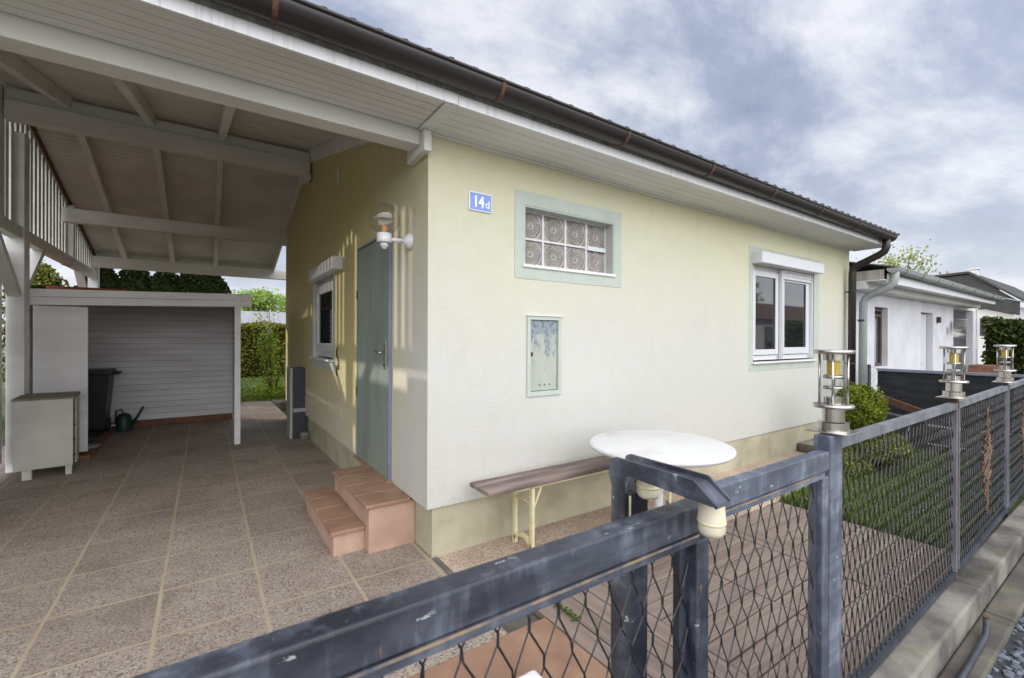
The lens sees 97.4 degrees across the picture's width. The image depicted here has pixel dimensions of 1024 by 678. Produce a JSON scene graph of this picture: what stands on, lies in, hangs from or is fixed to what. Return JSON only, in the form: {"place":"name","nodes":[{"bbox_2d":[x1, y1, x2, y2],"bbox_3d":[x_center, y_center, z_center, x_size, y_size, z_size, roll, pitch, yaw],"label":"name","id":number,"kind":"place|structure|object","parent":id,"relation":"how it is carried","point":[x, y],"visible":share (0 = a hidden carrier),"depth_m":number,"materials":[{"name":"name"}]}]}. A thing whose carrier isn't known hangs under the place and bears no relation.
{"place":"outdoors","nodes":[
{"label":"outdoors","id":0,"kind":"place"},
{"bbox_2d":[2,389,4,427],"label":"lawn","id":1,"kind":"structure","parent":0,"point":[3,408],"depth_m":9.11,"materials":[{"name":"green plant"}]},
{"bbox_2d":[2,260,69,390],"bbox_3d":[-11.155,-0.196,10.597,1.402,3.375,1.406,0,0,-34],"label":"conifer","id":2,"kind":"object","parent":1,"relation":"on","point":[43,278],"visible":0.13,"depth_m":10.39,"materials":[{"name":"green plant"}]},
{"bbox_2d":[73,268,121,288],"bbox_3d":[-10.033,-0.210,10.985,1.196,3.410,1.196,0,0,-34],"label":"conifer","id":3,"kind":"object","parent":1,"relation":"on","point":[108,277],"visible":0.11,"depth_m":10.87,"materials":[{"name":"green plant"}]},
{"bbox_2d":[115,269,152,291],"bbox_3d":[-9.579,-0.271,11.428,1.194,3.534,1.180,0,0,-34],"label":"conifer","id":4,"kind":"object","parent":1,"relation":"on","point":[134,280],"visible":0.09,"depth_m":11.19,"materials":[{"name":"green plant"}]},
{"bbox_2d":[148,272,184,292],"bbox_3d":[-8.997,-0.207,11.700,1.199,3.410,1.200,0,0,-34],"label":"conifer","id":5,"kind":"object","parent":1,"relation":"on","point":[164,281],"visible":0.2,"depth_m":11.45,"materials":[{"name":"green plant"}]},
{"bbox_2d":[177,273,202,292],"bbox_3d":[-8.604,-0.247,12.070,1.213,3.491,1.189,0,0,-34],"label":"conifer","id":6,"kind":"object","parent":1,"relation":"on","point":[189,282],"visible":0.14,"depth_m":11.81,"materials":[{"name":"green plant"}]},
{"bbox_2d":[195,275,233,354],"bbox_3d":[-8.187,-0.199,12.248,1.217,3.397,1.208,0,0,-34],"label":"conifer","id":7,"kind":"object","parent":1,"relation":"on","point":[213,284],"visible":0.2,"depth_m":12.03,"materials":[{"name":"green plant"}]},
{"bbox_2d":[241,321,285,377],"bbox_3d":[-8.634,0.408,16.464,6.599,2.167,1.226,0,0,-34],"label":"tall hedge","id":8,"kind":"object","parent":1,"relation":"on","point":[250,362],"visible":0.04,"depth_m":15.76,"materials":[{"name":"green plant"}]},
{"bbox_2d":[241,304,285,399],"bbox_3d":[-5.724,0.314,10.675,1.280,2.265,1.410,0,0,-4],"label":"flowering shrub","id":9,"kind":"object","parent":1,"relation":"on","point":[270,362],"visible":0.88,"depth_m":10.56,"materials":[{"name":"green plant"}]},
{"bbox_2d":[2,342,286,446],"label":"ground","id":10,"kind":"structure","parent":0,"point":[3,429],"depth_m":9.90,"materials":[{"name":"soil"}]},
{"bbox_2d":[231,286,280,311],"bbox_3d":[-13.527,-0.645,23.175,3.171,4.224,2.681,0,0,-34],"label":"leafy tree","id":11,"kind":"object","parent":10,"relation":"on","point":[261,298],"visible":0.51,"depth_m":23.05,"materials":[{"name":"green plant"}]},
{"bbox_2d":[241,311,285,327],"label":"garden building","id":12,"kind":"structure","parent":10,"relation":"on","point":[251,317],"depth_m":19.71,"materials":[{"name":"white paint"}]},
{"bbox_2d":[271,398,286,409],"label":"pale slab","id":13,"kind":"structure","parent":10,"relation":"on","point":[280,404],"depth_m":9.93,"materials":[{"name":"concrete"}]},
{"bbox_2d":[274,289,285,311],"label":"leafy tree","id":14,"kind":"object","parent":10,"relation":"on","point":[282,305],"visible":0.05,"depth_m":25.08,"materials":[{"name":"green plant"}]},
{"bbox_2d":[432,557,453,574],"bbox_3d":[-0.302,1.518,2.658,0.036,0.154,0.740,0,0,-34],"label":"kerb strip","id":15,"kind":"object","parent":10,"relation":"on","point":[444,566],"visible":0.14,"depth_m":2.86,"materials":[{"name":"concrete"}]},
{"bbox_2d":[134,0,899,557],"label":"bungalow","id":16,"kind":"object","parent":10,"relation":"on","point":[578,288],"visible":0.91,"depth_m":3.69,"materials":[{"name":"yellow paint"}]},
{"bbox_2d":[309,255,342,371],"bbox_3d":[-2.257,-0.287,5.438,0.200,1.300,1.670,0,0,-34],"label":"side window","id":17,"kind":"structure","parent":16,"relation":"in","point":[325,290],"depth_m":5.48,"materials":[{"name":"grey plastic"}]},
{"bbox_2d":[335,347,338,374],"bbox_3d":[-1.902,0.245,4.894,0.012,0.308,0.157,0,0,-34],"label":"wire wall ornament","id":18,"kind":"object","parent":16,"relation":"attached to","point":[338,361],"visible":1,"depth_m":4.89,"materials":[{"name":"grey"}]},
{"bbox_2d":[337,169,339,184],"bbox_3d":[-1.883,-1.760,4.876,0.019,0.150,0.070,0,0,-34],"label":"wall vent plate","id":19,"kind":"object","parent":16,"relation":"attached to","point":[338,176],"depth_m":4.85,"materials":[{"name":"grey metal"}]},
{"bbox_2d":[356,230,391,480],"bbox_3d":[-1.217,0.132,3.837,0.079,1.955,0.900,0,0,-34],"label":"door","id":20,"kind":"structure","parent":16,"relation":"in","point":[374,263],"depth_m":3.79,"materials":[{"name":"wood"}]},
{"bbox_2d":[377,225,413,249],"bbox_3d":[-0.838,-0.769,3.093,0.294,0.312,0.210,0,0,-34],"label":"globe wall lamp","id":21,"kind":"object","parent":16,"relation":"attached to","point":[384,238],"visible":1,"depth_m":3.06,"materials":[{"name":"grey plastic"}]},
{"bbox_2d":[469,191,491,213],"bbox_3d":[-0.220,-0.955,3.140,0.183,0.130,0.014,0,0,-34],"label":"house number plate","id":22,"kind":"object","parent":16,"relation":"attached to","point":[480,202],"visible":1,"depth_m":3.13,"materials":[{"name":"blue metal"}]},
{"bbox_2d":[514,189,621,287],"bbox_3d":[0.453,-0.779,3.690,1.140,0.655,0.168,0,0,-34],"label":"glass block window","id":23,"kind":"structure","parent":16,"relation":"in","point":[557,240],"depth_m":3.67,"materials":[{"name":"glass"}]},
{"bbox_2d":[749,245,823,370],"bbox_3d":[3.469,-0.349,5.650,1.807,1.445,0.225,0,0,-34],"label":"window","id":24,"kind":"structure","parent":16,"relation":"in","point":[780,301],"depth_m":5.59,"materials":[{"name":"white plastic"}]},
{"bbox_2d":[856,364,876,387],"bbox_3d":[5.277,0.969,6.718,0.044,1.180,0.300,0,0,-34],"label":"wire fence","id":25,"kind":"object","parent":10,"relation":"on","point":[869,372],"visible":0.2,"depth_m":6.66,"materials":[{"name":"grey metal"}]},
{"bbox_2d":[856,239,948,274],"bbox_3d":[15.965,-1.146,18.545,2.820,5.457,2.965,0,0,-13],"label":"birch tree","id":26,"kind":"object","parent":10,"relation":"on","point":[892,262],"visible":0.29,"depth_m":17.83,"materials":[{"name":"green plant"}]},
{"bbox_2d":[849,261,1004,389],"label":"neighbour house","id":27,"kind":"structure","parent":10,"relation":"on","point":[899,309],"depth_m":8.03,"materials":[{"name":"white paint"}]},
{"bbox_2d":[874,308,881,365],"bbox_3d":[6.105,-0.035,7.585,0.600,0.990,0.055,0,0,-34],"label":"window","id":28,"kind":"structure","parent":27,"relation":"in","point":[878,317],"depth_m":7.70,"materials":[{"name":"grey"}]},
{"bbox_2d":[921,314,925,369],"bbox_3d":[8.154,0.506,8.997,0.740,2.020,0.030,0,0,-34],"label":"door","id":29,"kind":"structure","parent":27,"relation":"in","point":[923,316],"depth_m":9.09,"materials":[{"name":"grey plastic"}]},
{"bbox_2d":[936,317,940,322],"bbox_3d":[8.776,-0.392,9.242,0.080,0.120,0.059,0,0,-34],"label":"door bell","id":30,"kind":"object","parent":27,"relation":"attached to","point":[938,319],"depth_m":9.22,"materials":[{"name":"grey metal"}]},
{"bbox_2d":[947,319,968,332],"bbox_3d":[9.620,-0.280,9.678,0.494,0.300,0.258,0,0,-27],"label":"louvred wall lamp","id":31,"kind":"object","parent":27,"relation":"attached to","point":[961,323],"visible":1,"depth_m":9.71,"materials":[{"name":"silver metal"}]},
{"bbox_2d":[1004,298,1023,302],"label":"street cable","id":32,"kind":"object","parent":27,"relation":"attached to","point":[1013,300],"visible":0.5,"depth_m":10.86,"materials":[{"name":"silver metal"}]},
{"bbox_2d":[870,500,1023,677],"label":"kerb wall","id":33,"kind":"structure","parent":10,"relation":"on","point":[928,645],"depth_m":2.41,"materials":[{"name":"concrete"}]},
{"bbox_2d":[814,378,1023,677],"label":"fence","id":34,"kind":"object","parent":33,"relation":"on","point":[1008,485],"visible":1,"depth_m":2.33,"materials":[{"name":"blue metal"}]},
{"bbox_2d":[684,450,828,677],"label":"gate leaf","id":35,"kind":"object","parent":34,"relation":"attached to","point":[753,487],"visible":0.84,"depth_m":1.48,"materials":[{"name":"blue metal"}]},
{"bbox_2d":[805,350,861,436],"bbox_3d":[1.212,0.195,1.695,0.136,0.307,0.136,0,0,-34],"label":"fence lamp","id":36,"kind":"object","parent":34,"relation":"on","point":[834,408],"visible":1,"depth_m":1.67,"materials":[{"name":"silver metal"}]},
{"bbox_2d":[936,346,971,399],"bbox_3d":[2.649,0.199,2.694,0.136,0.307,0.136,0,0,-34],"label":"fence lamp","id":37,"kind":"object","parent":34,"relation":"on","point":[954,382],"visible":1,"depth_m":2.67,"materials":[{"name":"silver metal"}]},
{"bbox_2d":[992,344,1018,383],"bbox_3d":[4.067,0.202,3.708,0.136,0.307,0.136,-4,2,-34],"label":"fence lamp","id":38,"kind":"object","parent":34,"relation":"on","point":[1005,371],"visible":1,"depth_m":3.68,"materials":[{"name":"silver metal"}]},
{"bbox_2d":[876,368,1023,450],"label":"boundary fence","id":39,"kind":"object","parent":10,"relation":"on","point":[922,389],"visible":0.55,"depth_m":6.20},
{"bbox_2d":[931,268,1023,363],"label":"slate gabled house","id":40,"kind":"structure","parent":10,"relation":"on","point":[1006,309],"depth_m":16.22,"materials":[{"name":"white"}]},
{"bbox_2d":[980,318,985,335],"bbox_3d":[16.992,-0.438,16.227,0.030,0.650,0.140,0,0,-34],"label":"window","id":41,"kind":"structure","parent":40,"relation":"in","point":[982,330],"depth_m":16.24,"materials":[{"name":"grey"}]},
{"bbox_2d":[938,555,1023,677],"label":"concrete ledge","id":42,"kind":"object","parent":10,"relation":"on","point":[1004,609],"visible":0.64,"depth_m":2.42,"materials":[{"name":"grey concrete"}]},
{"bbox_2d":[956,615,989,677],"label":"drain pipe stub","id":43,"kind":"object","parent":42,"relation":"on","point":[969,663],"visible":1,"depth_m":2.21,"materials":[{"name":"paint"}]},
{"bbox_2d":[980,315,1023,377],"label":"clipped hedge","id":44,"kind":"object","parent":10,"relation":"on","point":[1000,330],"visible":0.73,"depth_m":10.98,"materials":[{"name":"green plant"}]},
{"bbox_3d":[-1.094,0.916,0.065,0.100,1.140,0.090,0,0,-34],"label":"gate post","id":45,"kind":"object","parent":10,"relation":"on","visible":0},
{"bbox_2d":[131,498,708,677],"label":"gate leaf","id":46,"kind":"object","parent":45,"relation":"attached to","point":[382,636],"visible":0.95,"depth_m":0.76,"materials":[{"name":"blue metal"}]},
{"bbox_2d":[519,670,541,677],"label":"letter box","id":47,"kind":"object","parent":46,"relation":"attached to","point":[533,674],"visible":1,"depth_m":0.78,"materials":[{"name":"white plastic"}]},
{"bbox_2d":[0,402,507,677],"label":"tiled driveway","id":48,"kind":"structure","parent":0,"point":[135,551],"depth_m":2.97,"materials":[{"name":"beige tile"}]},
{"bbox_2d":[11,391,79,480],"bbox_3d":[-4.972,1.013,4.820,0.450,0.822,0.585,0,0,-39],"label":"old cabinet","id":49,"kind":"object","parent":48,"relation":"on","point":[45,430],"visible":1,"depth_m":4.61,"materials":[{"name":"white laminate"}]},
{"bbox_2d":[114,406,143,431],"bbox_3d":[-5.929,1.232,6.945,0.373,0.366,0.210,0,0,12],"label":"watering can","id":50,"kind":"object","parent":48,"relation":"on","point":[124,421],"visible":1,"depth_m":6.92,"materials":[{"name":"teal plastic"}]},
{"bbox_2d":[29,285,250,460],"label":"garden shed","id":51,"kind":"structure","parent":48,"relation":"on","point":[172,357],"depth_m":7.17,"materials":[{"name":"white wood"}]},
{"bbox_2d":[33,305,87,451],"bbox_3d":[-5.195,0.472,5.180,0.455,1.700,0.025,0,0,-34],"label":"door panel","id":52,"kind":"structure","parent":51,"relation":"in","point":[60,333],"depth_m":5.18,"materials":[{"name":"white paint"}]},
{"bbox_2d":[88,443,100,448],"bbox_3d":[-5.349,1.359,5.656,0.260,0.035,0.260,0,0,-34],"label":"plastic saucer","id":53,"kind":"object","parent":51,"relation":"on","point":[93,445],"visible":0.5,"depth_m":5.74,"materials":[{"name":"grey plastic"}]},
{"bbox_2d":[88,368,121,429],"bbox_3d":[-6.166,0.919,6.635,0.590,0.935,0.560,0,0,-34],"label":"wheelie bin","id":54,"kind":"object","parent":51,"relation":"on","point":[100,384],"visible":0.6,"depth_m":6.51,"materials":[{"name":"grey plastic"}]},
{"bbox_2d":[0,0,454,472],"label":"carport","id":55,"kind":"object","parent":48,"relation":"on","point":[135,135],"visible":0.96,"depth_m":4.81,"materials":[{"name":"white paint"}]},
{"bbox_2d":[287,367,306,438],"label":"storage column","id":56,"kind":"structure","parent":48,"relation":"on","point":[296,420],"depth_m":6.48,"materials":[{"name":"grey metal"}]},
{"bbox_2d":[300,431,309,439],"bbox_3d":[-2.970,1.379,6.435,0.110,0.100,0.150,0,0,-34],"label":"concrete block","id":57,"kind":"object","parent":48,"relation":"on","point":[304,435],"depth_m":6.38,"materials":[{"name":"grey concrete"}]},
{"bbox_2d":[304,455,414,556],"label":"entrance steps","id":58,"kind":"structure","parent":48,"relation":"on","point":[368,508],"depth_m":3.17,"materials":[{"name":"pink ceramic"}]},
{"bbox_2d":[240,400,271,403],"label":"garden path","id":59,"kind":"structure","parent":0,"point":[254,402],"depth_m":10.02,"materials":[{"name":"grey concrete"}]},
{"bbox_2d":[240,376,285,402],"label":"grass","id":60,"kind":"structure","parent":0,"point":[246,382],"depth_m":12.31,"materials":[{"name":"green plant"}]},
{"bbox_2d":[409,618,610,677],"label":"terracotta path","id":61,"kind":"structure","parent":0,"point":[478,659],"depth_m":2.02,"materials":[{"name":"tile"}]},
{"bbox_2d":[611,474,647,677],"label":"gate post","id":62,"kind":"object","parent":61,"relation":"on","point":[627,501],"visible":0.6,"depth_m":1.16,"materials":[{"name":"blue metal"}]},
{"bbox_2d":[608,454,731,538],"bbox_3d":[0.378,0.371,1.077,0.102,0.134,0.300,0,0,-34],"label":"gate latch","id":63,"kind":"object","parent":62,"relation":"attached to","point":[647,478],"visible":1,"depth_m":1.01,"materials":[{"name":"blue metal"}]},
{"bbox_2d":[2,0,1023,339],"label":"sky","id":64,"kind":"structure","parent":0,"point":[904,117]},
{"bbox_2d":[501,613,539,633],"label":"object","id":65,"kind":"structure","parent":0,"point":[515,625],"depth_m":2.36,"materials":[{"name":"concrete"}]},
{"bbox_2d":[437,451,805,572],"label":"house path","id":66,"kind":"structure","parent":0,"point":[469,557],"depth_m":3.38,"materials":[{"name":"beige concrete"}]},
{"bbox_2d":[470,455,670,548],"bbox_3d":[0.691,1.206,3.538,2.200,0.482,0.250,0,0,-34],"label":"folding bench","id":67,"kind":"object","parent":66,"relation":"on","point":[531,481],"visible":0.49,"depth_m":3.15,"materials":[{"name":"beige paint"}]},
{"bbox_2d":[589,430,736,507],"bbox_3d":[1.025,1.084,3.136,0.970,0.718,0.970,0,0,-34],"label":"round table","id":68,"kind":"object","parent":66,"relation":"on","point":[682,450],"visible":0.73,"depth_m":3.03,"materials":[{"name":"white plastic"}]},
{"bbox_2d":[798,439,813,452],"bbox_3d":[4.076,1.401,5.904,0.700,0.110,0.300,0,0,-34],"label":"concrete slab step","id":69,"kind":"object","parent":66,"relation":"on","point":[806,446],"visible":0.27,"depth_m":5.78,"materials":[{"name":"grey concrete"}]},
{"bbox_2d":[533,502,960,677],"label":"paved path","id":70,"kind":"structure","parent":0,"point":[586,635],"depth_m":2.47,"materials":[{"name":"brown tile"}]},
{"bbox_2d":[554,602,580,621],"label":"weeds","id":71,"kind":"object","parent":70,"relation":"on","point":[575,616],"visible":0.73,"depth_m":2.35,"materials":[{"name":"green plant"}]},
{"bbox_2d":[776,447,1023,554],"bbox_3d":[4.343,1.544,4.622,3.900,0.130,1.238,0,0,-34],"label":"front lawn","id":72,"kind":"structure","parent":0,"point":[1016,503],"depth_m":3.81,"materials":[{"name":"green plant"}]},
{"bbox_2d":[835,380,916,477],"bbox_3d":[3.811,0.961,4.973,1.149,1.034,0.815,0,0,-2],"label":"clipped shrub","id":73,"kind":"object","parent":72,"relation":"on","point":[870,404],"visible":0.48,"depth_m":4.82,"materials":[{"name":"green plant"}]},
{"bbox_2d":[883,413,932,448],"bbox_3d":[5.302,1.250,6.103,0.350,0.420,0.550,0,0,-34],"label":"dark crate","id":74,"kind":"object","parent":72,"relation":"on","point":[889,417],"visible":0.04,"depth_m":5.87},
{"bbox_2d":[886,412,925,421],"bbox_3d":[5.158,1.020,6.004,0.020,0.060,0.717,0,0,-9],"label":"grey pole","id":75,"kind":"object","parent":74,"relation":"on","point":[897,415],"visible":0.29,"depth_m":6.03,"materials":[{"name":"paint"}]},
{"bbox_2d":[880,394,923,412],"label":"rusty beam","id":76,"kind":"structure","parent":75,"relation":"on","point":[903,405],"depth_m":6.02,"materials":[{"name":"brown metal"}]},
{"bbox_2d":[928,424,1011,456],"bbox_3d":[5.576,1.262,5.630,0.069,0.440,1.000,0,0,-34],"label":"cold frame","id":77,"kind":"object","parent":72,"relation":"on","point":[948,439],"visible":0.03,"depth_m":5.72,"materials":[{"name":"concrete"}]},
{"bbox_2d":[968,364,1002,376],"bbox_3d":[10.721,0.723,10.184,1.000,0.260,0.400,0,0,-34],"label":"planter trough","id":78,"kind":"object","parent":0,"point":[981,368],"visible":0.64,"depth_m":9.97,"materials":[{"name":"brown ceramic"}]},
{"bbox_2d":[987,610,1023,677],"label":"gravel","id":79,"kind":"structure","parent":0,"point":[1014,666],"depth_m":2.21,"materials":[{"name":"grey gravel"}]}
]}

